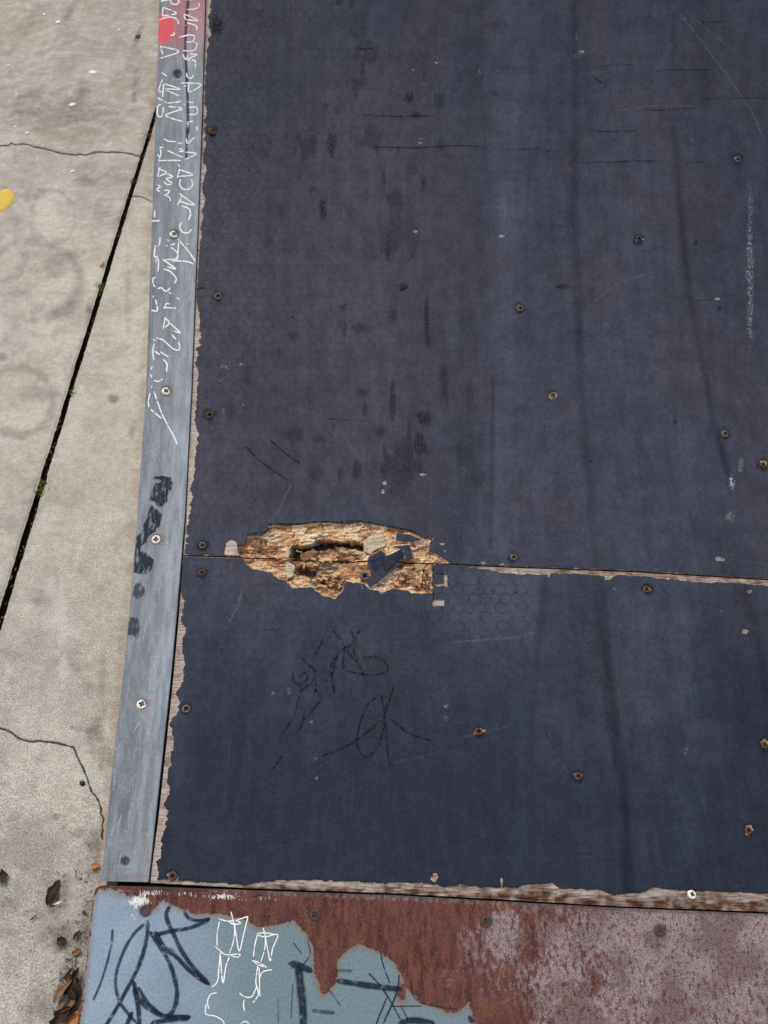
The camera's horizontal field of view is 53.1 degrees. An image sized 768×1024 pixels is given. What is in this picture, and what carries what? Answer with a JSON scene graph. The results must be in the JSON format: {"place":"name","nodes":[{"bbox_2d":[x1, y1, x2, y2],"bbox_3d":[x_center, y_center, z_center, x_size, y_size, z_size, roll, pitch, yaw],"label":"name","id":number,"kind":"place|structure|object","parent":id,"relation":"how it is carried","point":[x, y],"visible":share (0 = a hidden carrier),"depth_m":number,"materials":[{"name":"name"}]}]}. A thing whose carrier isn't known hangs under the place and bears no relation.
{"place":"outdoors","nodes":[
{"label":"outdoors","id":0,"kind":"place"},
{"bbox_2d":[0,0,158,1023],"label":"pavement","id":1,"kind":"structure","parent":0,"point":[78,83],"depth_m":1.67,"materials":[{"name":"concrete"}]},
{"bbox_2d":[0,869,7,881],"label":"dead leaf","id":2,"kind":"object","parent":1,"relation":"on","point":[3,874],"visible":1,"depth_m":1.16,"materials":[{"name":"brown plant"}]},
{"bbox_2d":[34,479,48,496],"bbox_3d":[-0.704,-0.049,1.585,0.030,0.012,0.044,0,55,0],"label":"moss tuft","id":3,"kind":"object","parent":1,"relation":"on","point":[41,485],"visible":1,"depth_m":1.58,"materials":[{"name":"green plant"}]},
{"bbox_2d":[1,807,92,1021],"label":"leaf litter","id":4,"kind":"object","parent":1,"relation":"on","point":[69,976],"visible":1,"depth_m":1.10,"materials":[{"name":"brown plant"}]},
{"bbox_2d":[63,968,72,978],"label":"dead leaf","id":5,"kind":"object","parent":4,"relation":"on","point":[68,973],"visible":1,"depth_m":1.08,"materials":[{"name":"brown plant"}]},
{"bbox_2d":[45,879,59,904],"bbox_3d":[-0.494,0.566,1.145,0.014,0.013,0.038,12,56,8],"label":"dead leaf","id":6,"kind":"object","parent":1,"relation":"on","point":[52,889],"visible":1,"depth_m":1.14,"materials":[{"name":"brown plant"}]},
{"bbox_2d":[48,893,56,905],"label":"dead leaf","id":7,"kind":"object","parent":1,"relation":"on","point":[52,901],"visible":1,"depth_m":1.14,"materials":[{"name":"brown plant"}]},
{"bbox_2d":[49,1006,70,1023],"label":"dead leaf","id":8,"kind":"object","parent":1,"relation":"on","point":[59,1017],"visible":1,"depth_m":1.05,"materials":[{"name":"brown plant"}]},
{"bbox_2d":[56,936,66,945],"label":"dead leaf","id":9,"kind":"object","parent":1,"relation":"on","point":[61,940],"visible":1,"depth_m":1.11,"materials":[{"name":"brown plant"}]},
{"bbox_2d":[63,984,75,1015],"bbox_3d":[-0.432,0.676,1.064,0.018,0.012,0.040,-2,62,25],"label":"dead leaf","id":10,"kind":"object","parent":1,"relation":"on","point":[73,988],"visible":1,"depth_m":1.07,"materials":[{"name":"brown plant"}]},
{"bbox_2d":[56,1000,74,1012],"bbox_3d":[-0.439,0.682,1.060,0.028,0.010,0.013,-17,57,-12],"label":"dead leaf","id":11,"kind":"object","parent":10,"relation":"on","point":[71,1003],"visible":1,"depth_m":1.06,"materials":[{"name":"brown plant"}]},
{"bbox_2d":[63,967,78,994],"bbox_3d":[-0.438,0.658,1.077,0.011,0.010,0.037,27,62,1],"label":"dead leaf","id":12,"kind":"object","parent":1,"relation":"on","point":[74,974],"visible":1,"depth_m":1.08,"materials":[{"name":"brown plant"}]},
{"bbox_2d":[53,979,71,1002],"bbox_3d":[-0.448,0.666,1.068,0.034,0.010,0.012,-35,62,-22],"label":"dead leaf","id":13,"kind":"object","parent":12,"relation":"on","point":[59,992],"visible":1,"depth_m":1.07,"materials":[{"name":"brown plant"}]},
{"bbox_2d":[66,1011,78,1023],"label":"dead leaf","id":14,"kind":"object","parent":1,"relation":"on","point":[75,1015],"visible":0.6,"depth_m":1.05,"materials":[{"name":"brown plant"}]},
{"bbox_2d":[71,977,78,997],"bbox_3d":[-0.430,0.664,1.072,0.012,0.010,0.026,-11,53,-2],"label":"dead leaf","id":15,"kind":"object","parent":1,"relation":"on","point":[77,989],"visible":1,"depth_m":1.07,"materials":[{"name":"brown plant"}]},
{"bbox_2d":[72,948,80,955],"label":"dead leaf","id":16,"kind":"object","parent":1,"relation":"on","point":[76,951],"visible":1,"depth_m":1.10,"materials":[{"name":"brown plant"}]},
{"bbox_2d":[73,930,79,939],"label":"dead leaf","id":17,"kind":"object","parent":1,"relation":"on","point":[76,934],"visible":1,"depth_m":1.11,"materials":[{"name":"brown plant"}]},
{"bbox_2d":[0,116,155,622],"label":"joint litter","id":18,"kind":"object","parent":1,"relation":"on","point":[73,386],"visible":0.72,"depth_m":1.70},
{"bbox_2d":[91,862,99,869],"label":"dead leaf","id":19,"kind":"object","parent":1,"relation":"on","point":[95,865],"visible":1,"depth_m":1.17,"materials":[{"name":"orange plant"}]},
{"bbox_2d":[96,282,105,293],"bbox_3d":[-0.716,-0.569,1.949,0.030,0.012,0.040,-17,57,-12],"label":"moss tuft","id":20,"kind":"object","parent":1,"relation":"on","point":[101,290],"visible":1,"depth_m":1.95,"materials":[{"name":"green plant"}]},
{"bbox_2d":[78,0,767,1023],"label":"skate ramp","id":21,"kind":"structure","parent":1,"relation":"on","point":[444,692],"depth_m":1.28,"materials":[{"name":"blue wood"}]}
]}

